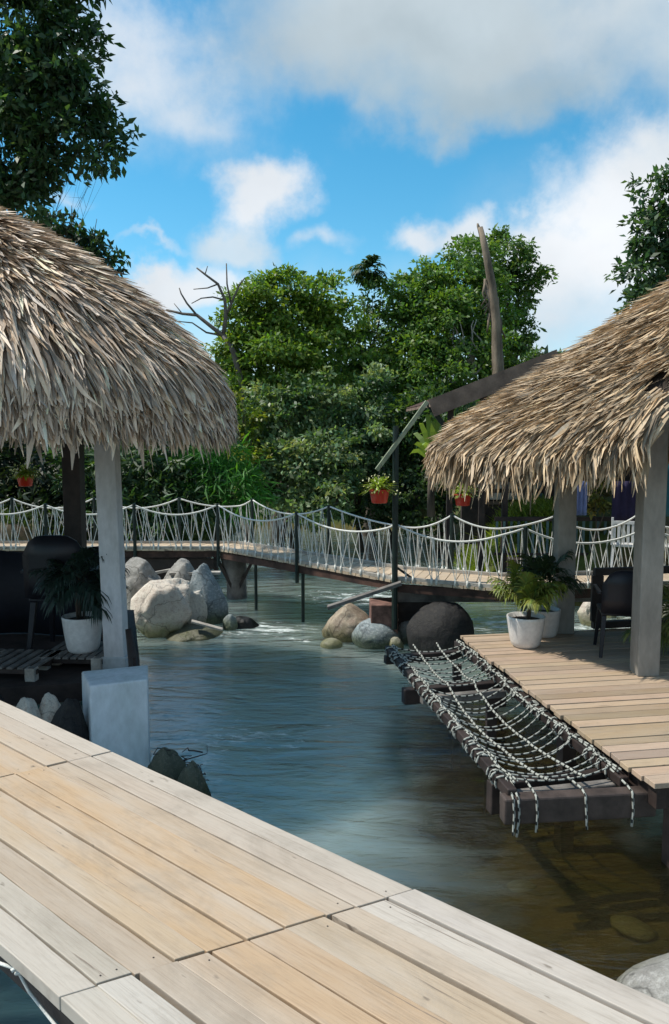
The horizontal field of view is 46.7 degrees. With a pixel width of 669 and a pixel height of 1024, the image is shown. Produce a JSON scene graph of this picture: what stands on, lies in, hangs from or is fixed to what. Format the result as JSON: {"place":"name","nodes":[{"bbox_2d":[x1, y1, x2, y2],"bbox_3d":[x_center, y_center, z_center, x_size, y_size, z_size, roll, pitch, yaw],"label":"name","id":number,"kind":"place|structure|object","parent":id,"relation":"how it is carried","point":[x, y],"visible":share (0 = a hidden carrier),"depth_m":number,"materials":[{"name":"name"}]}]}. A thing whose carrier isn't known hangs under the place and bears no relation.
{"place":"outdoors","nodes":[
{"label":"outdoors","id":0,"kind":"place"},
{"bbox_2d":[0,529,662,1023],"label":"river water","id":1,"kind":"structure","parent":0,"point":[284,719],"depth_m":8.60,"materials":[{"name":"blue liquid"}]},
{"bbox_2d":[16,697,41,718],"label":"boulder","id":2,"kind":"object","parent":1,"relation":"in","point":[29,705],"visible":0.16,"depth_m":7.56,"materials":[{"name":"beige stone"}]},
{"bbox_2d":[39,692,60,722],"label":"boulder","id":3,"kind":"object","parent":1,"relation":"in","point":[50,704],"visible":0.17,"depth_m":7.68,"materials":[{"name":"beige stone"}]},
{"bbox_2d":[51,698,88,740],"bbox_3d":[-2.588,2.447,7.548,0.486,1.340,0.376,0,5,0],"label":"boulder","id":4,"kind":"object","parent":1,"relation":"in","point":[69,716],"visible":0.26,"depth_m":7.41,"materials":[{"name":"stone"}]},
{"bbox_2d":[82,665,149,767],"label":"concrete block","id":5,"kind":"structure","parent":1,"relation":"in","point":[115,701],"depth_m":7.50,"materials":[{"name":"white concrete"}]},
{"bbox_2d":[125,628,139,666],"bbox_3d":[-2.099,1.761,8.057,0.177,1.039,0.473,-2,6,-22],"label":"driftwood stump","id":6,"kind":"object","parent":5,"relation":"on","point":[133,660],"visible":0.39,"depth_m":8.13,"materials":[{"name":"black wood"}]},
{"bbox_2d":[125,557,160,609],"bbox_3d":[-3.337,1.464,13.315,0.884,1.384,0.816,0,5,0],"label":"boulder","id":7,"kind":"object","parent":1,"relation":"in","point":[142,573],"visible":0.27,"depth_m":13.04,"materials":[{"name":"grey stone"}]},
{"bbox_2d":[130,578,191,637],"bbox_3d":[-2.881,1.620,12.898,1.024,1.038,0.878,-2,6,-19],"label":"boulder","id":8,"kind":"object","parent":1,"relation":"in","point":[161,608],"visible":0.89,"depth_m":12.53,"materials":[{"name":"beige stone"}]},
{"bbox_2d":[148,747,185,780],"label":"boulder","id":9,"kind":"object","parent":1,"relation":"in","point":[171,764],"visible":0.27,"depth_m":7.15,"materials":[{"name":"stone"}]},
{"bbox_2d":[153,747,208,780],"bbox_3d":[-1.472,2.344,7.335,0.597,0.330,0.338,0,5,0],"label":"driftwood","id":10,"kind":"object","parent":9,"relation":"on","point":[184,759],"visible":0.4,"depth_m":7.33,"materials":[{"name":"brown wood"}]},
{"bbox_2d":[164,558,193,580],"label":"boulder","id":11,"kind":"object","parent":1,"relation":"in","point":[182,568],"visible":0.2,"depth_m":13.55,"materials":[{"name":"grey stone"}]},
{"bbox_2d":[155,569,168,573],"bbox_3d":[-3.126,1.066,13.660,0.050,0.101,1.385,5,7,43],"label":"board","id":12,"kind":"object","parent":11,"relation":"on","point":[161,571],"visible":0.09,"depth_m":13.71,"materials":[{"name":"grey wood"}]},
{"bbox_2d":[165,624,222,641],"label":"boulder","id":13,"kind":"object","parent":1,"relation":"in","point":[190,632],"visible":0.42,"depth_m":12.47,"materials":[{"name":"grey stone"}]},
{"bbox_2d":[186,590,206,623],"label":"boulder","id":14,"kind":"object","parent":13,"relation":"on","point":[197,604],"visible":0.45,"depth_m":12.93,"materials":[{"name":"stone"}]},
{"bbox_2d":[191,619,222,630],"bbox_3d":[-2.057,1.829,12.502,0.498,0.176,0.140,-1,5,-6],"label":"board","id":15,"kind":"object","parent":13,"relation":"on","point":[207,625],"visible":1,"depth_m":12.46,"materials":[{"name":"grey wood"}]},
{"bbox_2d":[177,760,210,796],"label":"boulder","id":16,"kind":"object","parent":1,"relation":"in","point":[191,775],"visible":0.44,"depth_m":6.87,"materials":[{"name":"stone"}]},
{"bbox_2d":[190,563,228,623],"bbox_3d":[-2.264,1.629,13.621,0.772,1.505,0.525,3,6,26],"label":"boulder","id":17,"kind":"object","parent":1,"relation":"in","point":[204,581],"visible":0.55,"depth_m":13.43,"materials":[{"name":"grey stone"}]},
{"bbox_2d":[169,571,220,574],"bbox_3d":[-2.448,1.072,13.610,0.884,0.051,0.160,-1,5,-6],"label":"board","id":18,"kind":"object","parent":17,"relation":"on","point":[190,573],"visible":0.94,"depth_m":13.57,"materials":[{"name":"grey wood"}]},
{"bbox_2d":[223,614,237,630],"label":"boulder","id":19,"kind":"object","parent":1,"relation":"in","point":[229,622],"visible":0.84,"depth_m":13.02,"materials":[{"name":"grey stone"}]},
{"bbox_2d":[236,615,258,628],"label":"boulder","id":20,"kind":"object","parent":1,"relation":"in","point":[244,622],"visible":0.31,"depth_m":13.17,"materials":[{"name":"stone"}]},
{"bbox_2d":[320,638,342,648],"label":"boulder","id":21,"kind":"object","parent":1,"relation":"in","point":[331,643],"visible":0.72,"depth_m":11.90,"materials":[{"name":"stone"}]},
{"bbox_2d":[322,603,368,642],"bbox_3d":[0.199,1.885,12.533,0.815,0.799,0.695,2,6,22],"label":"boulder","id":22,"kind":"object","parent":1,"relation":"in","point":[343,622],"visible":0.61,"depth_m":12.29,"materials":[{"name":"brown stone"}]},
{"bbox_2d":[352,618,400,648],"bbox_3d":[0.656,1.940,12.081,0.778,0.568,0.619,5,5,0],"label":"boulder","id":23,"kind":"object","parent":1,"relation":"in","point":[367,634],"visible":0.63,"depth_m":11.85,"materials":[{"name":"grey stone"}]},
{"bbox_2d":[388,637,403,650],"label":"boulder","id":24,"kind":"object","parent":1,"relation":"in","point":[397,642],"visible":0.56,"depth_m":11.78,"materials":[{"name":"stone"}]},
{"bbox_2d":[369,598,431,633],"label":"bridge pier","id":25,"kind":"structure","parent":1,"relation":"in","point":[380,610],"depth_m":12.09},
{"bbox_2d":[327,581,401,609],"bbox_3d":[0.449,1.252,11.644,1.118,0.429,0.160,0,5,3],"label":"board","id":26,"kind":"object","parent":25,"relation":"on","point":[364,595],"visible":1,"depth_m":11.58,"materials":[{"name":"grey wood"}]},
{"bbox_2d":[398,621,408,643],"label":"boulder","id":27,"kind":"object","parent":1,"relation":"in","point":[402,626],"visible":0.18,"depth_m":12.14,"materials":[{"name":"grey stone"}]},
{"bbox_2d":[406,601,473,659],"bbox_3d":[1.573,1.852,11.557,1.006,1.051,0.812,0,5,0],"label":"boulder","id":28,"kind":"object","parent":1,"relation":"in","point":[444,625],"visible":0.62,"depth_m":11.27,"materials":[{"name":"stone"}]},
{"bbox_2d":[577,602,590,625],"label":"boulder","id":29,"kind":"object","parent":1,"relation":"in","point":[583,612],"visible":0.59,"depth_m":13.33,"materials":[{"name":"beige stone"}]},
{"bbox_2d":[0,476,668,980],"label":"ground","id":30,"kind":"structure","parent":0,"point":[570,906],"depth_m":7.43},
{"bbox_2d":[0,437,97,532],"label":"dark bush","id":31,"kind":"object","parent":30,"relation":"on","point":[32,495],"visible":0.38,"depth_m":18.48,"materials":[{"name":"green plant"}]},
{"bbox_2d":[0,610,139,704],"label":"platform","id":32,"kind":"structure","parent":30,"relation":"on","point":[62,682],"depth_m":8.29,"materials":[{"name":"black wood"}]},
{"bbox_2d":[0,648,62,681],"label":"slatted bench","id":33,"kind":"object","parent":32,"relation":"on","point":[28,668],"visible":0.89,"depth_m":8.41,"materials":[{"name":"grey wood"}]},
{"bbox_2d":[0,546,102,634],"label":"tarpaulin screen","id":34,"kind":"object","parent":32,"relation":"on","point":[14,609],"visible":0.33,"depth_m":10.08,"materials":[{"name":"black fabric"}]},
{"bbox_2d":[20,535,101,649],"bbox_3d":[-3.200,0.947,9.271,0.852,1.457,0.941,0,5,0],"label":"chair","id":35,"kind":"object","parent":32,"relation":"on","point":[39,551],"visible":0.48,"depth_m":8.82,"materials":[{"name":"black plastic"}]},
{"bbox_2d":[39,641,103,670],"bbox_3d":[-2.899,1.642,8.874,0.720,0.147,0.710,0,5,3],"label":"slatted bench","id":36,"kind":"object","parent":32,"relation":"on","point":[94,660],"visible":0.55,"depth_m":8.56,"materials":[{"name":"grey wood"}]},
{"bbox_2d":[27,547,130,653],"bbox_3d":[-2.842,0.970,8.699,1.112,1.223,1.100,0,5,0],"label":"potted palm","id":37,"kind":"object","parent":36,"relation":"on","point":[82,630],"visible":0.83,"depth_m":8.51,"materials":[{"name":"green plant"}]},
{"bbox_2d":[0,206,239,668],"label":"thatched hut","id":38,"kind":"object","parent":32,"relation":"on","point":[105,360],"visible":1,"depth_m":7.40,"materials":[{"name":"plant"}]},
{"bbox_2d":[9,444,39,486],"bbox_3d":[-4.464,-0.997,11.161,0.493,1.250,0.513,0,5,0],"label":"hanging planter","id":39,"kind":"object","parent":38,"relation":"hanging from","point":[23,476],"visible":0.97,"depth_m":11.13,"materials":[{"name":"red plastic"}]},
{"bbox_2d":[0,0,145,240],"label":"broadleaf tree","id":40,"kind":"object","parent":30,"relation":"on","point":[42,83],"visible":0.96,"depth_m":13.26,"materials":[{"name":"green plant"}]},
{"bbox_2d":[23,205,130,276],"bbox_3d":[-6.330,-3.459,18.766,2.478,7.602,2.280,5,7,42],"label":"broadleaf tree","id":41,"kind":"object","parent":30,"relation":"on","point":[85,241],"visible":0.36,"depth_m":18.18,"materials":[{"name":"green plant"}]},
{"bbox_2d":[0,486,228,540],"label":"grass","id":42,"kind":"structure","parent":30,"relation":"on","point":[27,514],"depth_m":18.07,"materials":[{"name":"green plant"}]},
{"bbox_2d":[42,439,233,540],"bbox_3d":[-4.696,-0.163,18.212,5.057,3.647,3.570,0,5,0],"label":"dark bush","id":43,"kind":"object","parent":30,"relation":"on","point":[157,490],"visible":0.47,"depth_m":17.84,"materials":[{"name":"green plant"}]},
{"bbox_2d":[125,557,210,579],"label":"retaining wall","id":44,"kind":"structure","parent":30,"relation":"on","point":[162,575],"depth_m":16.66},
{"bbox_2d":[166,263,248,506],"bbox_3d":[-3.603,-3.547,22.265,2.383,7.014,0.199,0,5,0],"label":"dead tree","id":45,"kind":"object","parent":30,"relation":"on","point":[223,337],"visible":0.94,"depth_m":22.04,"materials":[{"name":"wood"}]},
{"bbox_2d":[167,432,285,570],"bbox_3d":[-2.747,0.291,18.661,3.050,4.606,2.362,4,7,35],"label":"bamboo clump","id":46,"kind":"object","parent":30,"relation":"on","point":[234,474],"visible":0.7,"depth_m":18.20,"materials":[{"name":"green plant"}]},
{"bbox_2d":[227,385,275,541],"bbox_3d":[-2.667,-0.473,20.433,2.504,5.829,1.642,3,6,29],"label":"shrub","id":47,"kind":"object","parent":30,"relation":"on","point":[255,416],"visible":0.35,"depth_m":20.06,"materials":[{"name":"green plant"}]},
{"bbox_2d":[0,345,547,516],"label":"distant wood","id":48,"kind":"object","parent":30,"relation":"on","point":[341,363],"depth_m":32.01,"materials":[{"name":"green plant"}]},
{"bbox_2d":[200,261,386,542],"bbox_3d":[-1.353,-2.677,23.512,5.357,9.634,3.664,-3,6,-30],"label":"broadleaf tree","id":49,"kind":"object","parent":30,"relation":"on","point":[279,338],"visible":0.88,"depth_m":22.73,"materials":[{"name":"green plant"}]},
{"bbox_2d":[220,426,367,548],"bbox_3d":[-1.036,0.075,20.373,3.759,4.658,2.738,1,5,11],"label":"shrub","id":50,"kind":"object","parent":30,"relation":"on","point":[300,475],"visible":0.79,"depth_m":20.00,"materials":[{"name":"green plant"}]},
{"bbox_2d":[227,366,364,546],"bbox_3d":[-1.469,-0.905,21.915,4.448,6.407,2.442,-2,6,-16],"label":"shrub","id":51,"kind":"object","parent":30,"relation":"on","point":[282,404],"visible":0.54,"depth_m":21.30,"materials":[{"name":"green plant"}]},
{"bbox_2d":[0,700,668,1023],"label":"boardwalk","id":52,"kind":"structure","parent":30,"relation":"on","point":[131,892],"depth_m":2.55,"materials":[{"name":"pale unstained timber"}]},
{"bbox_2d":[0,961,56,1023],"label":"cord","id":53,"kind":"object","parent":52,"relation":"attached to","point":[34,998],"visible":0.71,"depth_m":2.43,"materials":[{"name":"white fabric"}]},
{"bbox_2d":[0,497,668,621],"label":"footbridge","id":54,"kind":"object","parent":30,"relation":"on","point":[450,584],"visible":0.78,"depth_m":13.48,"materials":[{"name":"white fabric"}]},
{"bbox_2d":[375,400,428,629],"bbox_3d":[1.006,0.062,11.732,0.813,3.476,0.097,-1,5,-9],"label":"tall post","id":55,"kind":"object","parent":54,"relation":"attached to","point":[397,439],"visible":0.92,"depth_m":11.66,"materials":[{"name":"grey wood"}]},
{"bbox_2d":[360,464,400,503],"bbox_3d":[0.686,-0.436,11.523,0.642,0.605,0.620,4,7,39],"label":"hanging planter","id":56,"kind":"object","parent":55,"relation":"hanging from","point":[378,495],"visible":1,"depth_m":11.45,"materials":[{"name":"red plastic"}]},
{"bbox_2d":[327,254,403,536],"bbox_3d":[1.074,-3.041,24.708,2.416,10.115,2.434,3,6,31],"label":"vine clad tree","id":57,"kind":"object","parent":30,"relation":"on","point":[364,278],"visible":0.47,"depth_m":24.58,"materials":[{"name":"green plant"}]},
{"bbox_2d":[313,359,420,550],"bbox_3d":[0.986,-1.038,22.155,3.679,6.625,3.077,0,5,0],"label":"shrub","id":58,"kind":"object","parent":30,"relation":"on","point":[373,429],"visible":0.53,"depth_m":21.76,"materials":[{"name":"green plant"}]},
{"bbox_2d":[326,420,459,550],"bbox_3d":[1.622,-0.223,22.229,4.184,5.011,4.481,0,5,0],"label":"shrub","id":59,"kind":"object","parent":30,"relation":"on","point":[411,488],"visible":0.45,"depth_m":21.27,"materials":[{"name":"green plant"}]},
{"bbox_2d":[410,414,442,516],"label":"banana plant","id":60,"kind":"object","parent":30,"relation":"on","point":[432,428],"visible":0.48,"depth_m":16.09,"materials":[{"name":"green plant"}]},
{"bbox_2d":[384,377,479,551],"bbox_3d":[3.047,-0.692,21.033,2.603,6.055,4.045,-3,6,-26],"label":"shrub","id":61,"kind":"object","parent":30,"relation":"on","point":[403,421],"visible":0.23,"depth_m":21.50,"materials":[{"name":"green plant"}]},
{"bbox_2d":[366,232,527,534],"bbox_3d":[3.699,-3.881,25.059,5.531,10.574,5.033,0,5,0],"label":"broadleaf tree","id":62,"kind":"object","parent":30,"relation":"on","point":[429,298],"visible":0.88,"depth_m":24.28,"materials":[{"name":"green plant"}]},
{"bbox_2d":[439,312,490,413],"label":"tree","id":63,"kind":"object","parent":30,"relation":"on","point":[471,358],"visible":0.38,"depth_m":24.02,"materials":[{"name":"green plant"}]},
{"bbox_2d":[477,223,505,396],"bbox_3d":[4.709,-4.510,22.878,1.151,7.800,0.429,0,5,0],"label":"dead snag","id":64,"kind":"object","parent":30,"relation":"on","point":[489,290],"visible":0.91,"depth_m":22.66,"materials":[{"name":"wood"}]},
{"bbox_2d":[450,223,565,376],"bbox_3d":[6.782,-5.585,28.151,6.176,9.159,3.063,-4,7,-35],"label":"broadleaf tree","id":65,"kind":"object","parent":30,"relation":"on","point":[517,266],"visible":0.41,"depth_m":26.93,"materials":[{"name":"green plant"}]},
{"bbox_2d":[453,493,579,602],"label":"grass","id":66,"kind":"structure","parent":30,"relation":"on","point":[541,507],"depth_m":16.17,"materials":[{"name":"green plant"}]},
{"bbox_2d":[406,349,636,575],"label":"house","id":67,"kind":"structure","parent":30,"relation":"on","point":[451,401],"depth_m":14.97,"materials":[{"name":"grey wood"}]},
{"bbox_2d":[445,408,481,505],"bbox_3d":[2.460,-1.126,14.698,0.670,2.015,0.682,-5,7,-44],"label":"hanging planter","id":68,"kind":"object","parent":67,"relation":"hanging from","point":[460,499],"visible":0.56,"depth_m":14.67,"materials":[{"name":"red plastic"}]},
{"bbox_2d":[485,475,501,504],"bbox_3d":[3.668,-0.621,17.584,0.480,0.900,0.070,0,5,0],"label":"window","id":69,"kind":"structure","parent":67,"relation":"in","point":[491,496],"depth_m":17.59,"materials":[{"name":"grey glass"}]},
{"bbox_2d":[508,476,525,502],"bbox_3d":[4.105,-0.621,17.584,0.480,0.900,0.070,0,5,0],"label":"window","id":70,"kind":"structure","parent":67,"relation":"in","point":[524,490],"depth_m":17.59,"materials":[{"name":"grey glass"}]},
{"bbox_2d":[529,475,546,498],"bbox_3d":[4.572,-0.621,17.584,0.480,0.900,0.070,0,5,0],"label":"window","id":71,"kind":"structure","parent":67,"relation":"in","point":[544,488],"depth_m":17.58,"materials":[{"name":"grey glass"}]},
{"bbox_2d":[514,880,536,892],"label":"boulder","id":72,"kind":"object","parent":30,"relation":"on","point":[526,885],"visible":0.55,"depth_m":6.42,"materials":[{"name":"stone"}]},
{"bbox_2d":[494,517,630,554],"bbox_3d":[5.305,0.467,15.040,4.410,0.750,0.060,0,5,0],"label":"terrace railing","id":73,"kind":"object","parent":30,"relation":"on","point":[533,519],"visible":0.41,"depth_m":15.01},
{"bbox_2d":[460,627,668,905],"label":"wooden deck","id":74,"kind":"structure","parent":30,"relation":"on","point":[611,706],"depth_m":7.45,"materials":[{"name":"beige wood"}]},
{"bbox_2d":[384,639,655,836],"bbox_3d":[1.385,2.622,7.549,1.154,1.765,4.133,-1,5,-11],"label":"rope net","id":75,"kind":"object","parent":74,"relation":"attached to","point":[586,794],"visible":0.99,"depth_m":6.23,"materials":[{"name":"grey fabric"}]},
{"bbox_2d":[486,559,569,648],"bbox_3d":[2.305,1.078,8.924,1.027,0.980,0.959,-4,7,-34],"label":"potted palm","id":76,"kind":"object","parent":74,"relation":"on","point":[525,629],"visible":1,"depth_m":8.84,"materials":[{"name":"green plant"}]},
{"bbox_2d":[421,275,668,675],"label":"thatched hut","id":77,"kind":"object","parent":74,"relation":"on","point":[593,407],"visible":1,"depth_m":7.94,"materials":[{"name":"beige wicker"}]},
{"bbox_2d":[504,549,587,637],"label":"potted palm","id":78,"kind":"object","parent":74,"relation":"on","point":[545,568],"visible":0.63,"depth_m":9.31,"materials":[{"name":"green plant"}]},
{"bbox_2d":[593,570,632,657],"bbox_3d":[3.232,1.096,8.678,0.605,0.990,0.664,1,5,12],"label":"chair","id":79,"kind":"object","parent":74,"relation":"on","point":[616,592],"visible":0.54,"depth_m":8.41,"materials":[{"name":"black plastic"}]},
{"bbox_2d":[590,566,668,628],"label":"balustrade","id":80,"kind":"object","parent":74,"relation":"on","point":[597,576],"visible":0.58,"depth_m":9.76,"materials":[{"name":"black metal"}]},
{"bbox_2d":[620,582,668,657],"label":"potted plant","id":81,"kind":"object","parent":74,"relation":"on","point":[665,598],"visible":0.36,"depth_m":8.34,"materials":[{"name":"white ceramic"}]},
{"bbox_2d":[587,477,616,552],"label":"shrub","id":82,"kind":"object","parent":30,"relation":"on","point":[604,505],"visible":0.6,"depth_m":14.74,"materials":[{"name":"green plant"}]},
{"bbox_2d":[609,517,634,566],"bbox_3d":[5.367,0.560,14.316,0.550,0.960,0.531,2,6,18],"label":"railing","id":83,"kind":"object","parent":30,"relation":"on","point":[614,523],"visible":0.46,"depth_m":14.11,"materials":[{"name":"white paint"}]},
{"bbox_2d":[610,915,657,942],"bbox_3d":[2.067,2.884,5.370,0.223,0.091,0.314,-5,7,-42],"label":"boulder","id":84,"kind":"object","parent":30,"relation":"on","point":[633,928],"visible":1,"depth_m":5.32,"materials":[{"name":"stone"}]},
{"bbox_2d":[604,158,668,313],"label":"broadleaf tree","id":85,"kind":"object","parent":30,"relation":"on","point":[651,217],"visible":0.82,"depth_m":16.23,"materials":[{"name":"green plant"}]},
{"bbox_2d":[616,953,668,1004],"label":"boulder","id":86,"kind":"object","parent":30,"relation":"on","point":[649,977],"visible":0.46,"depth_m":4.18,"materials":[{"name":"grey stone"}]},
{"bbox_2d":[0,0,668,389],"label":"sky","id":87,"kind":"structure","parent":0,"point":[315,135],"materials":[{"name":"blue"}]},
{"bbox_2d":[577,481,586,514],"bbox_3d":[4.528,-0.254,14.234,0.248,0.631,0.070,0,5,0],"label":"hanging cloth","id":88,"kind":"object","parent":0,"point":[582,502],"visible":0.63,"depth_m":14.23,"materials":[{"name":"blue fabric"}]},
{"bbox_2d":[611,481,635,520],"bbox_3d":[5.406,-0.209,14.439,0.459,0.737,0.070,0,5,0],"label":"hanging cloth","id":89,"kind":"object","parent":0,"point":[623,504],"visible":0.76,"depth_m":14.43,"materials":[{"name":"fabric"}]},
{"bbox_2d":[666,465,668,516],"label":"hanging cloth","id":90,"kind":"object","parent":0,"point":[667,505],"visible":0.21,"depth_m":14.01,"materials":[{"name":"teal fabric"}]}
]}

